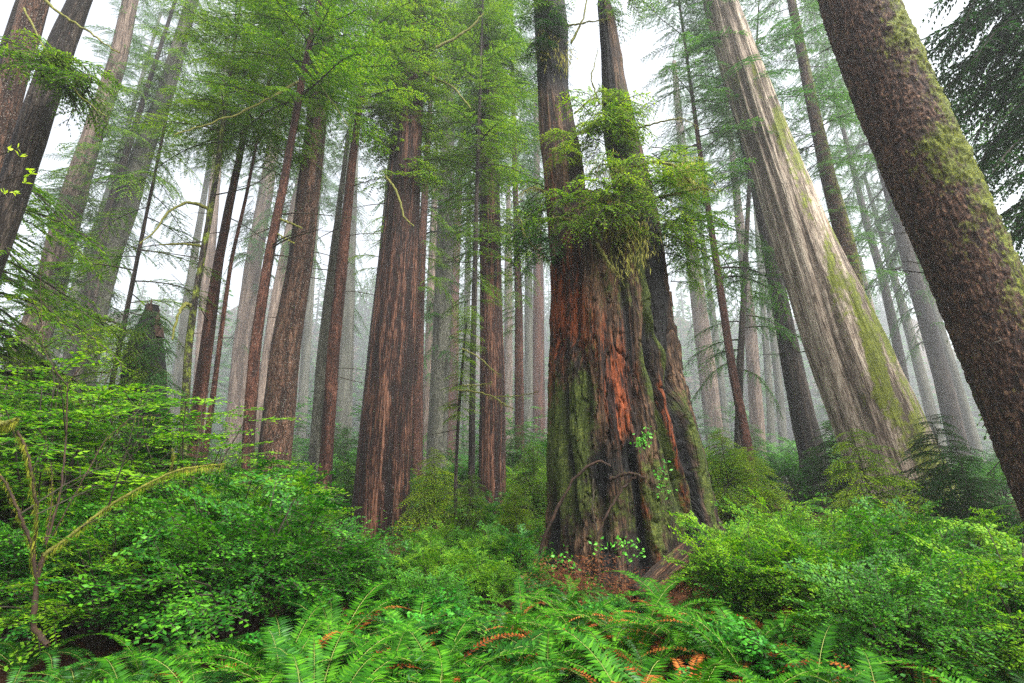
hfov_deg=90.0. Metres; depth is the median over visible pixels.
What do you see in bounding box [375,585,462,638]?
salal plant
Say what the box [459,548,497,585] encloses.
huckleberry bush
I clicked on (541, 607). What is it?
sword fern
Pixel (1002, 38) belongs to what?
hemlock tree
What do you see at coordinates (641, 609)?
salal plant
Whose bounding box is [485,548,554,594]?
huckleberry bush
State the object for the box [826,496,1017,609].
huckleberry bush
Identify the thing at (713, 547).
huckleberry bush
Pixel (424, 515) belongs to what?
young hemlock
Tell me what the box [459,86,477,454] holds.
redwood tree
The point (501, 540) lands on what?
huckleberry bush
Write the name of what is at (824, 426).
understory bush
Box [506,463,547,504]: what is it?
understory bush
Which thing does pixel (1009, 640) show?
huckleberry bush
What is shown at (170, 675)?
sword fern
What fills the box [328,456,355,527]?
young hemlock
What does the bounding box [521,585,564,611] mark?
salal plant
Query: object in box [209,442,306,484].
understory bush
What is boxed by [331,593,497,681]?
sword fern
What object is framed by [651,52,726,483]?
redwood tree
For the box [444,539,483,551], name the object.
huckleberry bush
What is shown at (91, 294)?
redwood tree
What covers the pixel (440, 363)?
redwood tree
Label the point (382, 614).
salal plant
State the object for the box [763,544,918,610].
huckleberry bush
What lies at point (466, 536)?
huckleberry bush
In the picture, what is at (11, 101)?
redwood tree
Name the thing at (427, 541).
huckleberry bush
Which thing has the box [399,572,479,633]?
huckleberry bush
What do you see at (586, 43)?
sky
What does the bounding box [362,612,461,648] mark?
sword fern
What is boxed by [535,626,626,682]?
sword fern
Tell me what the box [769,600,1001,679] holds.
sword fern
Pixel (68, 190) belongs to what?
redwood tree
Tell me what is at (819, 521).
huckleberry bush
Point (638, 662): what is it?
salal plant
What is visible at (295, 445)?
understory bush
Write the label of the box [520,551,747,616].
ground cover
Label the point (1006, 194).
hemlock tree
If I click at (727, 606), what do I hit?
salal plant
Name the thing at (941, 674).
sword fern
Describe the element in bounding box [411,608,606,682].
sword fern
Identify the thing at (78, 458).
huckleberry shrub
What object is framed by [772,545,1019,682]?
huckleberry bush
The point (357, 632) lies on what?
salal plant
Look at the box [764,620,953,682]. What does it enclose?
sword fern
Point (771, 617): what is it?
sword fern
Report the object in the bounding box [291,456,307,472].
understory bush
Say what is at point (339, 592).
huckleberry bush
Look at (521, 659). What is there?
sword fern
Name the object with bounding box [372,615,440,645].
salal plant
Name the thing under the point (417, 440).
redwood tree
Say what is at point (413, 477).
understory bush
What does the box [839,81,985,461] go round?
redwood tree
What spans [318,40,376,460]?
redwood tree
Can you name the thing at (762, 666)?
salal plant
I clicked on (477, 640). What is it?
sword fern
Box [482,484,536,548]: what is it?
young hemlock
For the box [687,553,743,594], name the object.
huckleberry bush
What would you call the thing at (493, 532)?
huckleberry bush
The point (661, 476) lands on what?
climbing plant
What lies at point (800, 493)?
ground cover
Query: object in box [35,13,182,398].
redwood tree
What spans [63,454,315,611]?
huckleberry bush
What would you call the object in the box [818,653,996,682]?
sword fern
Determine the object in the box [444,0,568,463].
redwood tree
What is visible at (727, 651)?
sword fern
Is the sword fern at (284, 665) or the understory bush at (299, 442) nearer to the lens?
the sword fern at (284, 665)
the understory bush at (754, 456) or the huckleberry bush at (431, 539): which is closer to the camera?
the huckleberry bush at (431, 539)
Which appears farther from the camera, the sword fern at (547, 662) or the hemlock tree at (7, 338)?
the hemlock tree at (7, 338)
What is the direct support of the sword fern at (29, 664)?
on the ground at (62, 658)
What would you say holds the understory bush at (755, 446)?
on the ground at (62, 658)
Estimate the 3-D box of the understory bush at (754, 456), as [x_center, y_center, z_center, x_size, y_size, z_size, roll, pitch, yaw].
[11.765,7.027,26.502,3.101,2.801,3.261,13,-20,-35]
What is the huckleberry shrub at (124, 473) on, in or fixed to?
on the ground at (62, 658)
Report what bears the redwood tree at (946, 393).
on the ground at (62, 658)
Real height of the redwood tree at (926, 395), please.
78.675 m
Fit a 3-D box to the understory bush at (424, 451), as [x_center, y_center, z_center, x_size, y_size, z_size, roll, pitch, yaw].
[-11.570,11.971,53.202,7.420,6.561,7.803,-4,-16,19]
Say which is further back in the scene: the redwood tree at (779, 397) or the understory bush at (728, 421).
the redwood tree at (779, 397)
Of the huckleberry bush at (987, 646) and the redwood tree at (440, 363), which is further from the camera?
the redwood tree at (440, 363)
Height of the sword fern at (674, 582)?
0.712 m
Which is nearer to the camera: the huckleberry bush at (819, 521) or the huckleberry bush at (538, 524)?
the huckleberry bush at (819, 521)
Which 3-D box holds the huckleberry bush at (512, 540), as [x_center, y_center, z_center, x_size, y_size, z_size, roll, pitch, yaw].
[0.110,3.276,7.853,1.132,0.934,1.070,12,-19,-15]
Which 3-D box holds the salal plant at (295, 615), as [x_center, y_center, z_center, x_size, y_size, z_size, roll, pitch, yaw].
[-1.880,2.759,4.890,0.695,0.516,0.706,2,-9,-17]
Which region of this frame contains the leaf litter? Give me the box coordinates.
[0,547,1016,679]
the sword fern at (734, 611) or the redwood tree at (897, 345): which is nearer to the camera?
the sword fern at (734, 611)
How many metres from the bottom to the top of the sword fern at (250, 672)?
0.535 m
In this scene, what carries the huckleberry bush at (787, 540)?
on the ground at (62, 658)
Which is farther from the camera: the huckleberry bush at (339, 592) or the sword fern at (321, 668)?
the huckleberry bush at (339, 592)
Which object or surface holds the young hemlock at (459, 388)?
on the ground at (62, 658)
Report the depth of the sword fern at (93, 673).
3.65 m
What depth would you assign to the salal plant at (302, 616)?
5.45 m
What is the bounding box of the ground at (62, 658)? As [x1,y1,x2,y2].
[0,480,1023,682]
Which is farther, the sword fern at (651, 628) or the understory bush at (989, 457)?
the understory bush at (989, 457)
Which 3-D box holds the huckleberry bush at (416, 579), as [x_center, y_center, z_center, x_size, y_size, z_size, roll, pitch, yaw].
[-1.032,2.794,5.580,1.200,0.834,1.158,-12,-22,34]
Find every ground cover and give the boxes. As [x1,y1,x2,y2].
[0,518,1023,682]
[325,486,1020,545]
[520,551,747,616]
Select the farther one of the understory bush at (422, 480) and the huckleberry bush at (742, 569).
the understory bush at (422, 480)
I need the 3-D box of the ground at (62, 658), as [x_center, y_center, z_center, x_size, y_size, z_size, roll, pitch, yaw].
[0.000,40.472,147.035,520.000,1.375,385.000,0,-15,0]
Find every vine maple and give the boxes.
[0,143,35,197]
[0,261,254,646]
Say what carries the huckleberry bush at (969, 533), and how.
on the ground at (62, 658)
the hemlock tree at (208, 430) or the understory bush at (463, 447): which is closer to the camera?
the hemlock tree at (208, 430)
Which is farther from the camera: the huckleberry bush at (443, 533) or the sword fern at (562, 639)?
the huckleberry bush at (443, 533)
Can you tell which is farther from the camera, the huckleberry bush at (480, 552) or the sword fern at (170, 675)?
the huckleberry bush at (480, 552)
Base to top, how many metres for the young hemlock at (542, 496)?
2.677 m
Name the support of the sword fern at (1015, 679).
on the ground at (62, 658)
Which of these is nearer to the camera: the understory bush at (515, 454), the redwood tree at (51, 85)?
the redwood tree at (51, 85)
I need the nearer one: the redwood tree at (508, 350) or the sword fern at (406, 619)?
the sword fern at (406, 619)
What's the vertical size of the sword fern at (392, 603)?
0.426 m
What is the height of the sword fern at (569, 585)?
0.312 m
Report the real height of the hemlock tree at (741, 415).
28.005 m
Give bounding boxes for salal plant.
[217,624,328,678]
[280,594,339,630]
[286,595,350,646]
[298,628,363,666]
[359,590,413,631]
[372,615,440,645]
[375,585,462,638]
[385,607,478,656]
[433,616,511,667]
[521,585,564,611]
[568,599,614,641]
[607,584,653,619]
[613,655,650,670]
[659,666,719,682]
[680,616,805,678]
[692,583,730,608]
[697,614,746,660]
[699,589,740,616]
[700,647,799,682]
[701,599,747,631]
[709,576,755,614]
[712,611,840,682]
[788,664,896,682]
[798,636,893,681]
[805,581,920,645]
[864,633,948,682]
[869,626,993,682]
[954,653,1020,682]
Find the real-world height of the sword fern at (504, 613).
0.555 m
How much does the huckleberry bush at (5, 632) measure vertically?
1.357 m
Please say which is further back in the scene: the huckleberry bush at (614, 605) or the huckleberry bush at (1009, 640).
the huckleberry bush at (614, 605)
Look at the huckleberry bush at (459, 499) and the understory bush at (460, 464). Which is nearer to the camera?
the huckleberry bush at (459, 499)
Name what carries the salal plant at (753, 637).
on the ground at (62, 658)
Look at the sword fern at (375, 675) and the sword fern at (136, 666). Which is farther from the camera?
the sword fern at (136, 666)
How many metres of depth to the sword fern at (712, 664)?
3.15 m
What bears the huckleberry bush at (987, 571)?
on the ground at (62, 658)
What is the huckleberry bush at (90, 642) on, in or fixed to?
on the ground at (62, 658)
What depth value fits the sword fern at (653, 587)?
5.49 m
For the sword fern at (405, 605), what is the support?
on the ground at (62, 658)
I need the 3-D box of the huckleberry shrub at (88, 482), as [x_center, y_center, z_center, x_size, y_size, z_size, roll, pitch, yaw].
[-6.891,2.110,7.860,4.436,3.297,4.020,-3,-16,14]
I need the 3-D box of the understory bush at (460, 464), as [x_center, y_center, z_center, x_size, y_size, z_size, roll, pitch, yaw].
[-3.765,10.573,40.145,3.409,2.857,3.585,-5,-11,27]
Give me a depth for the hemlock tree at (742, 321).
25.75 m
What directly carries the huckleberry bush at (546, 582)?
on the ground at (62, 658)
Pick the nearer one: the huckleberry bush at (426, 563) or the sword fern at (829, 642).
the sword fern at (829, 642)
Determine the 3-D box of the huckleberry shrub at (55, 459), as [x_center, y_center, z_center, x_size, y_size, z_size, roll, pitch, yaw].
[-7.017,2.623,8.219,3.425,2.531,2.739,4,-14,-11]
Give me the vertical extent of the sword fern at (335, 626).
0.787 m
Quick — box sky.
[0,0,1023,351]
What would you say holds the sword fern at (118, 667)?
on the ground at (62, 658)
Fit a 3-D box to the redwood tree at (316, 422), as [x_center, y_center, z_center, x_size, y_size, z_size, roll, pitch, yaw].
[-7.070,-1.147,19.995,0.746,16.496,0.697,0,-15,0]
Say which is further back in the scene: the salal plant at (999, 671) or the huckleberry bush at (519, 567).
the huckleberry bush at (519, 567)
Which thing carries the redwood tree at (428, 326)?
on the ground at (62, 658)
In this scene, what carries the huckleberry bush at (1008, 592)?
on the ground at (62, 658)
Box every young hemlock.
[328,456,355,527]
[388,447,481,539]
[430,306,536,536]
[442,474,491,538]
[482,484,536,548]
[500,441,547,526]
[704,428,785,529]
[724,446,812,535]
[818,428,969,551]
[825,491,902,559]
[888,414,1023,567]
[925,441,1023,562]
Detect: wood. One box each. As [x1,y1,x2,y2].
[0,264,993,479]
[630,539,697,603]
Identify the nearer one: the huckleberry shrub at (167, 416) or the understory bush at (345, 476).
the huckleberry shrub at (167, 416)
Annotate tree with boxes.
[0,0,50,171]
[0,0,127,278]
[0,0,137,455]
[0,0,172,447]
[4,105,231,461]
[28,0,226,455]
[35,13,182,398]
[69,0,176,428]
[117,0,307,498]
[129,0,340,492]
[152,0,337,486]
[167,0,257,446]
[170,70,240,452]
[172,0,403,497]
[217,43,298,463]
[242,4,349,452]
[248,0,401,494]
[274,0,452,523]
[291,126,341,477]
[305,131,350,496]
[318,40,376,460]
[337,0,483,536]
[348,3,405,495]
[370,28,468,485]
[376,0,479,500]
[410,6,461,507]
[416,0,543,504]
[427,0,538,520]
[433,8,475,465]
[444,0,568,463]
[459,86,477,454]
[496,0,741,589]
[499,66,549,455]
[499,123,531,459]
[502,20,550,452]
[628,0,794,502]
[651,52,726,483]
[659,0,963,516]
[668,122,730,450]
[672,0,837,506]
[680,5,777,484]
[683,0,801,504]
[723,119,775,461]
[726,144,787,479]
[738,0,908,292]
[777,0,910,385]
[799,0,1023,522]
[799,3,972,463]
[812,40,950,467]
[820,140,893,312]
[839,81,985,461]
[919,0,1023,263]
[946,49,1023,490]
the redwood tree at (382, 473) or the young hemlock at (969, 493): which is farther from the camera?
the redwood tree at (382, 473)
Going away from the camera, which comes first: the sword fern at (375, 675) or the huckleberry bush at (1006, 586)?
the sword fern at (375, 675)
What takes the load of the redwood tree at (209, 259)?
on the ground at (62, 658)
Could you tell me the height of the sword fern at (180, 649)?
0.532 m
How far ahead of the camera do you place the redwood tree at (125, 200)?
30.07 m
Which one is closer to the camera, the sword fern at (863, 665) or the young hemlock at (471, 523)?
the sword fern at (863, 665)
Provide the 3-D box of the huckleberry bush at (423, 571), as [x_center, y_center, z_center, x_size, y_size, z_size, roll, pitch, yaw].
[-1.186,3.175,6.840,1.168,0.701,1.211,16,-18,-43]
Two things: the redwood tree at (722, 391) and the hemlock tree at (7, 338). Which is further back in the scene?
the redwood tree at (722, 391)
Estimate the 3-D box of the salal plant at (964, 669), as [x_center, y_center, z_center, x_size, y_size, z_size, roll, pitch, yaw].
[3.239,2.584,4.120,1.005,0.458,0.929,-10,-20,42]
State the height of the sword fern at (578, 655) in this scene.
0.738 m
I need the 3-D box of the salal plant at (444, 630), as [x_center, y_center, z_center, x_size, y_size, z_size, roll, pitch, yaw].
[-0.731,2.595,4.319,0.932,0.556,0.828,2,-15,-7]
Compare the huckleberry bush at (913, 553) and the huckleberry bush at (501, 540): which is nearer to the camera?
the huckleberry bush at (913, 553)
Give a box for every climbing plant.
[551,544,580,571]
[588,535,645,562]
[629,426,655,452]
[653,458,677,500]
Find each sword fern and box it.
[0,633,107,682]
[11,660,168,682]
[12,647,159,682]
[45,632,218,682]
[84,642,255,682]
[86,651,285,682]
[121,645,269,682]
[144,594,375,682]
[146,618,415,682]
[153,632,297,677]
[211,579,429,681]
[223,636,430,682]
[246,625,436,682]
[281,652,474,682]
[282,617,477,682]
[314,618,489,682]
[329,613,579,682]
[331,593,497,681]
[331,640,579,682]
[333,590,426,630]
[339,581,461,643]
[341,660,529,682]
[358,671,465,682]
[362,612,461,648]
[392,627,625,682]
[399,590,507,618]
[404,659,586,682]
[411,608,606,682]
[426,608,571,665]
[433,667,540,682]
[455,631,647,682]
[461,629,617,682]
[464,591,675,681]
[469,609,537,652]
[475,579,560,621]
[494,594,672,657]
[496,618,662,664]
[509,589,624,617]
[517,619,674,682]
[521,592,663,638]
[527,609,618,631]
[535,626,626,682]
[538,611,727,680]
[545,575,606,600]
[563,577,736,664]
[568,614,752,682]
[593,613,767,668]
[601,570,726,651]
[601,654,782,682]
[611,673,703,682]
[617,601,873,682]
[642,602,846,682]
[656,607,802,639]
[688,598,879,661]
[703,622,927,682]
[704,567,807,641]
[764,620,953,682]
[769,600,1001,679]
[773,664,845,682]
[781,583,1008,682]
[783,663,885,682]
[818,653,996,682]
[854,648,889,682]
[889,666,977,682]
[972,666,1023,682]
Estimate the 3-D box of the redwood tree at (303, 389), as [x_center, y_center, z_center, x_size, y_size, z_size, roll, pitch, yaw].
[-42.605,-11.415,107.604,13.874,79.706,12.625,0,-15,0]
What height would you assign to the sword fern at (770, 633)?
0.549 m
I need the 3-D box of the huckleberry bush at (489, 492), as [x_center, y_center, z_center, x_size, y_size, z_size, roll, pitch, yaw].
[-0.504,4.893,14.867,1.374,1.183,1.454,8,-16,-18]
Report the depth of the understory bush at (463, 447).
81.70 m
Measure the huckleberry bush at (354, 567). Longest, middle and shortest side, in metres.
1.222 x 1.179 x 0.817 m
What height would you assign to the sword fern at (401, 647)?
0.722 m
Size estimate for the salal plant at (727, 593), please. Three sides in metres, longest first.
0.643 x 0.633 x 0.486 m
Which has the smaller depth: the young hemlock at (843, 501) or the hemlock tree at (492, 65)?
the young hemlock at (843, 501)
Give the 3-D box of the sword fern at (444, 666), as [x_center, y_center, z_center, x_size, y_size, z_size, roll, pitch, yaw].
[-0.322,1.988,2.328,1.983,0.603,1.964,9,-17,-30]
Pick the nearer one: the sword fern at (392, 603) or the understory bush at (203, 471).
the sword fern at (392, 603)
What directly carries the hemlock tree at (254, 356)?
on the ground at (62, 658)
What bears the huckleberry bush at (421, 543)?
on the ground at (62, 658)
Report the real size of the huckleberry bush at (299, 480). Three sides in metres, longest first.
2.689 x 2.594 x 1.797 m
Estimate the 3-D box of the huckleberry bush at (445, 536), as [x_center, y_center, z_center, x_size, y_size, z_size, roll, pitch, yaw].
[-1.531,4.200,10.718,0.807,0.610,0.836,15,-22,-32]
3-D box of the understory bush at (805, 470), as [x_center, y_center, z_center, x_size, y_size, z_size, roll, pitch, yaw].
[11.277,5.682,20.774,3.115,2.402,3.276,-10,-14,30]
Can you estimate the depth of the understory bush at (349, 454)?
26.85 m
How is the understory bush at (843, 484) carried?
on the ground at (62, 658)
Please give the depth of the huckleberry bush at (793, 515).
6.74 m
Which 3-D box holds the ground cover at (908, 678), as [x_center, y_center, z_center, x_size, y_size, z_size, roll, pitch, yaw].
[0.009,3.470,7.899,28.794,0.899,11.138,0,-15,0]
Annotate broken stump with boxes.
[82,298,187,499]
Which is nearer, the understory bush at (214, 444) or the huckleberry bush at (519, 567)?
the huckleberry bush at (519, 567)
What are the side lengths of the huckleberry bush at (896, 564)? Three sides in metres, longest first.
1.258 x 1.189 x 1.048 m
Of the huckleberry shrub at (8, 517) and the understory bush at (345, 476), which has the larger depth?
the understory bush at (345, 476)
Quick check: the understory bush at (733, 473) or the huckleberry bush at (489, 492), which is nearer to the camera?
the huckleberry bush at (489, 492)
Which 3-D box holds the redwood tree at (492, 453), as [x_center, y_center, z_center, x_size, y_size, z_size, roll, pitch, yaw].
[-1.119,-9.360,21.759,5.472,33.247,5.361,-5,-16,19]
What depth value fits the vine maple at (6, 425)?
4.39 m
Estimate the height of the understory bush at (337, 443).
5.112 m
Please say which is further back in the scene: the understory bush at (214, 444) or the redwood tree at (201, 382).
the understory bush at (214, 444)
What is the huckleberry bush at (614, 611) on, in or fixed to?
on the ground at (62, 658)
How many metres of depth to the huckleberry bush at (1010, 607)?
4.14 m
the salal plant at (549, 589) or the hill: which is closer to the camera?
the salal plant at (549, 589)
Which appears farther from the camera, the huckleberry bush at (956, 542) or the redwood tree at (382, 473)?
the redwood tree at (382, 473)
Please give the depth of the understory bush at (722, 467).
20.02 m
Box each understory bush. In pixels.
[175,460,230,484]
[176,424,233,471]
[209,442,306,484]
[215,440,241,469]
[240,402,352,470]
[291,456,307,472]
[293,391,362,465]
[303,448,356,497]
[331,461,355,501]
[332,425,357,497]
[333,425,347,479]
[409,456,424,514]
[409,469,436,509]
[421,448,478,501]
[423,433,426,466]
[427,474,463,499]
[447,444,467,465]
[448,381,547,463]
[448,457,476,485]
[450,459,478,492]
[458,444,477,463]
[477,424,546,503]
[506,433,546,486]
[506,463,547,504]
[694,410,716,455]
[700,401,779,460]
[703,444,765,496]
[713,453,776,502]
[714,450,765,498]
[749,424,785,490]
[756,442,798,498]
[758,452,825,510]
[769,432,838,472]
[792,406,838,458]
[792,422,851,513]
[948,454,1001,496]
[953,456,1013,507]
[973,442,997,467]
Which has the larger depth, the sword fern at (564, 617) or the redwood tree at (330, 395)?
the redwood tree at (330, 395)
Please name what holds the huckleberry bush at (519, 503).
on the ground at (62, 658)
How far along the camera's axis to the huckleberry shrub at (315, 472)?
8.09 m
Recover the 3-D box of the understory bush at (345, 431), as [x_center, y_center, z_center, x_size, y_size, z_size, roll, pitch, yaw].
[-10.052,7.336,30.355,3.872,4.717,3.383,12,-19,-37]
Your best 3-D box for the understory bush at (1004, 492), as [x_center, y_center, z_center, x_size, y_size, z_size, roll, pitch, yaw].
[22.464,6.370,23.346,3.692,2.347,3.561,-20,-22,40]
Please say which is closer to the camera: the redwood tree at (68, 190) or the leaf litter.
the leaf litter
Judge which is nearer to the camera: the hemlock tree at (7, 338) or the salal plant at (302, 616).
the salal plant at (302, 616)
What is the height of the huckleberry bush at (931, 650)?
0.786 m
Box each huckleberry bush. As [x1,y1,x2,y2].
[0,491,171,640]
[0,506,199,670]
[0,520,230,646]
[0,521,122,651]
[17,489,166,622]
[23,470,375,661]
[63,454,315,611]
[66,488,326,648]
[137,461,367,617]
[199,505,400,632]
[262,538,397,626]
[315,546,393,600]
[330,505,350,530]
[343,570,426,612]
[359,555,411,597]
[363,539,433,597]
[370,559,475,628]
[386,530,460,586]
[390,543,477,590]
[390,557,467,597]
[393,530,441,559]
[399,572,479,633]
[408,534,444,553]
[410,518,459,557]
[427,528,455,549]
[442,546,526,611]
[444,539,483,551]
[447,526,477,549]
[448,495,483,524]
[450,534,507,560]
[452,526,486,549]
[452,544,497,582]
[455,520,512,554]
[456,501,502,530]
[457,549,505,602]
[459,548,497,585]
[463,534,525,567]
[469,566,531,613]
[474,490,509,516]
[478,512,514,536]
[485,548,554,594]
[487,523,554,584]
[488,533,558,582]
[501,493,537,508]
[506,574,573,611]
[512,514,544,540]
[556,603,586,625]
[584,593,631,619]
[593,601,637,638]
[662,510,825,633]
[683,522,764,583]
[684,519,848,629]
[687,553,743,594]
[703,530,861,622]
[704,487,840,585]
[735,516,856,559]
[738,513,912,641]
[757,498,910,596]
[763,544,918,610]
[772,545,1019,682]
[808,526,933,601]
[810,514,837,535]
[825,547,977,651]
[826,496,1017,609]
[834,495,982,558]
[834,585,1021,682]
[872,592,1023,682]
[876,531,1011,574]
[878,516,1023,680]
[893,505,1023,571]
[946,565,1023,658]
[946,575,1023,667]
[955,567,1023,657]
[973,591,1023,672]
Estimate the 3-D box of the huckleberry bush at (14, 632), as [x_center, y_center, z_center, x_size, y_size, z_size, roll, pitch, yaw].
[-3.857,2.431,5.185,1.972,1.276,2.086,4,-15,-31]
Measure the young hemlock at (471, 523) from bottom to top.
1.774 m
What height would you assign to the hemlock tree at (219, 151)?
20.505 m
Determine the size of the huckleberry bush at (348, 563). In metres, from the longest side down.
2.023 x 1.924 x 1.351 m
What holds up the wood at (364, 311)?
on the hill
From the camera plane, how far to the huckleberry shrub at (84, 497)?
6.59 m
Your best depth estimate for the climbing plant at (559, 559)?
7.44 m
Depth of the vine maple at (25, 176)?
5.66 m
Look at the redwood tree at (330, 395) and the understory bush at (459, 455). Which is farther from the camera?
the understory bush at (459, 455)
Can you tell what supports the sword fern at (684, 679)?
on the ground at (62, 658)
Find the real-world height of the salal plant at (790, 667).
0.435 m
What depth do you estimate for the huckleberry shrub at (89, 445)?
6.80 m
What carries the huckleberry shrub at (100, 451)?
on the ground at (62, 658)
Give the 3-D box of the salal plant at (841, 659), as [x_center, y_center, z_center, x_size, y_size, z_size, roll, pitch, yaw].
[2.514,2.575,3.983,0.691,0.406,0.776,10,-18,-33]
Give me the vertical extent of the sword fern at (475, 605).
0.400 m
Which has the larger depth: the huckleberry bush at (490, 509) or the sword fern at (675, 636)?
the huckleberry bush at (490, 509)
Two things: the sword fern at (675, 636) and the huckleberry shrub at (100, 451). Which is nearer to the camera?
the sword fern at (675, 636)
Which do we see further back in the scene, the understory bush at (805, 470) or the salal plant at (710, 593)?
the understory bush at (805, 470)
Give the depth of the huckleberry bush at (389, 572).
6.80 m
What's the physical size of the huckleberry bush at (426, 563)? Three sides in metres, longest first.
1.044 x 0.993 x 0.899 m
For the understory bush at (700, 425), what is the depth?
66.72 m
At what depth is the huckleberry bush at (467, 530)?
9.51 m
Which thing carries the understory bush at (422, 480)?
on the ground at (62, 658)
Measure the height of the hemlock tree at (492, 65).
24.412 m
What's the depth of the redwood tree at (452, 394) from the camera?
68.58 m
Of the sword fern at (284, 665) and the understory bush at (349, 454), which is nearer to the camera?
the sword fern at (284, 665)
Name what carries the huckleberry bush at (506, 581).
on the ground at (62, 658)
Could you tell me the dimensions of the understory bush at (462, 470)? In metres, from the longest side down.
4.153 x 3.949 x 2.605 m
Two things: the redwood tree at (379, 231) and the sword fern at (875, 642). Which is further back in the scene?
the redwood tree at (379, 231)
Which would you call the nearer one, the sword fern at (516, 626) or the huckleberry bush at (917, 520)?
the sword fern at (516, 626)
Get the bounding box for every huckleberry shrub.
[0,351,186,534]
[0,354,227,613]
[0,380,218,534]
[0,381,348,603]
[0,391,252,602]
[0,395,228,524]
[0,423,177,510]
[0,427,137,529]
[0,430,180,523]
[0,452,163,524]
[229,474,343,579]
[239,459,348,579]
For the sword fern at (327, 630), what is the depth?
4.65 m
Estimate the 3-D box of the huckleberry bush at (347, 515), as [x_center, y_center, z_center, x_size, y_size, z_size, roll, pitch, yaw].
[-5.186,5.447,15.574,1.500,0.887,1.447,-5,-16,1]
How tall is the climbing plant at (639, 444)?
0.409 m
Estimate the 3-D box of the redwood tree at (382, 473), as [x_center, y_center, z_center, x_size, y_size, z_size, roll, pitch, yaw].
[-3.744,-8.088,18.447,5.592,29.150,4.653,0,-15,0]
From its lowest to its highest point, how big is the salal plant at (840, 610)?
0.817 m
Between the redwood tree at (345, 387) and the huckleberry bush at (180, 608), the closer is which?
the huckleberry bush at (180, 608)
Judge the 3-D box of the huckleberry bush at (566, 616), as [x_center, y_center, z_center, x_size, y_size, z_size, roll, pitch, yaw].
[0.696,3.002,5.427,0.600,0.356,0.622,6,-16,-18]
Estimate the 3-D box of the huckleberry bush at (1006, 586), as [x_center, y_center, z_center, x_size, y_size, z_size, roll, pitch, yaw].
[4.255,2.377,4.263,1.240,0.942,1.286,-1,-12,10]
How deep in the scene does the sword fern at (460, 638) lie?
3.90 m
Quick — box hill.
[36,289,994,470]
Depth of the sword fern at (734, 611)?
4.78 m
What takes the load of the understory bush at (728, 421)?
on the ground at (62, 658)
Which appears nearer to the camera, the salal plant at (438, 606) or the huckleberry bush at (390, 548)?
the salal plant at (438, 606)
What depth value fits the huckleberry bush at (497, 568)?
6.28 m
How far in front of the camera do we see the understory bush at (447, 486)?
30.15 m
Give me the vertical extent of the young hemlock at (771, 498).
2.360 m
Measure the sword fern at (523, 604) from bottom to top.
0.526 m
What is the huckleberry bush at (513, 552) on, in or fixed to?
on the ground at (62, 658)
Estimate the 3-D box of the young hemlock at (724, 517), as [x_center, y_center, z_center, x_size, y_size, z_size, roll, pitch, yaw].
[4.657,3.208,11.086,2.563,2.636,2.248,7,-17,-25]
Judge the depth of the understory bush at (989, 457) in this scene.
56.77 m
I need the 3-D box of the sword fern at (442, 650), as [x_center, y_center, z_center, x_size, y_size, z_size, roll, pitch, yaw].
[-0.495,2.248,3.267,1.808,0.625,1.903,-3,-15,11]
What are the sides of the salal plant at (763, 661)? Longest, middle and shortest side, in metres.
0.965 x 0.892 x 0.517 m
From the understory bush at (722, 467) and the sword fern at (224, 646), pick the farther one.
the understory bush at (722, 467)
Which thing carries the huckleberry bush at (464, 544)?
on the ground at (62, 658)
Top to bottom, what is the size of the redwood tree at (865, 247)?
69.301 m
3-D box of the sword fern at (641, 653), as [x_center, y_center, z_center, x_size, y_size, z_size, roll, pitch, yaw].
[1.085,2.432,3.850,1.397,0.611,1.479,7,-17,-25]
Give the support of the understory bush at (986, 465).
on the ground at (62, 658)
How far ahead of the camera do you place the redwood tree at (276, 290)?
66.92 m
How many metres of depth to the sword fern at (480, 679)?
2.87 m
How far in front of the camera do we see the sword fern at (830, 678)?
3.39 m
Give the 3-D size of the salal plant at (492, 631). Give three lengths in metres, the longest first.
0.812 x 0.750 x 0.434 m
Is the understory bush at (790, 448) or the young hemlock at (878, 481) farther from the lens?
the understory bush at (790, 448)
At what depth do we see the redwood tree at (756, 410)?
69.59 m
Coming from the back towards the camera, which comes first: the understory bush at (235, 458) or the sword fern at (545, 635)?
the understory bush at (235, 458)
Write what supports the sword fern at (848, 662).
on the ground at (62, 658)
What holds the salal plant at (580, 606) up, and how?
on the ground at (62, 658)
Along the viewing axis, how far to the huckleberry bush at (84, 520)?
5.85 m
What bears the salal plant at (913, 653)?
on the ground at (62, 658)
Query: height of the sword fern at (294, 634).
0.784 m
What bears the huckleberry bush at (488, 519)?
on the ground at (62, 658)
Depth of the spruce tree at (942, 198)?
8.54 m
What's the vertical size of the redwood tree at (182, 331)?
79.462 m
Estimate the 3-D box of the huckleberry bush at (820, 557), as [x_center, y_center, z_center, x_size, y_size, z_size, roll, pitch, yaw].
[3.031,2.356,4.861,1.572,1.335,1.630,-3,-14,1]
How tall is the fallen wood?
0.832 m
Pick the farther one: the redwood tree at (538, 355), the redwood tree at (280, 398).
the redwood tree at (538, 355)
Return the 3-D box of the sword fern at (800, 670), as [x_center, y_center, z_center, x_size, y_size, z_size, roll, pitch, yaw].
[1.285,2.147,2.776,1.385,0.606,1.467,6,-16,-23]
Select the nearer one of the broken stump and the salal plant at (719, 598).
the salal plant at (719, 598)
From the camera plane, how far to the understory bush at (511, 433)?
47.84 m
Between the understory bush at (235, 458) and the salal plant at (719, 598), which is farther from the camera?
the understory bush at (235, 458)
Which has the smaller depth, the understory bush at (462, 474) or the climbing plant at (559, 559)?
the climbing plant at (559, 559)
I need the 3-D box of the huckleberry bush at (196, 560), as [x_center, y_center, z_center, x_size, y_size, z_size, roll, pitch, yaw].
[-3.156,2.281,5.200,2.380,1.590,2.263,8,-13,-25]

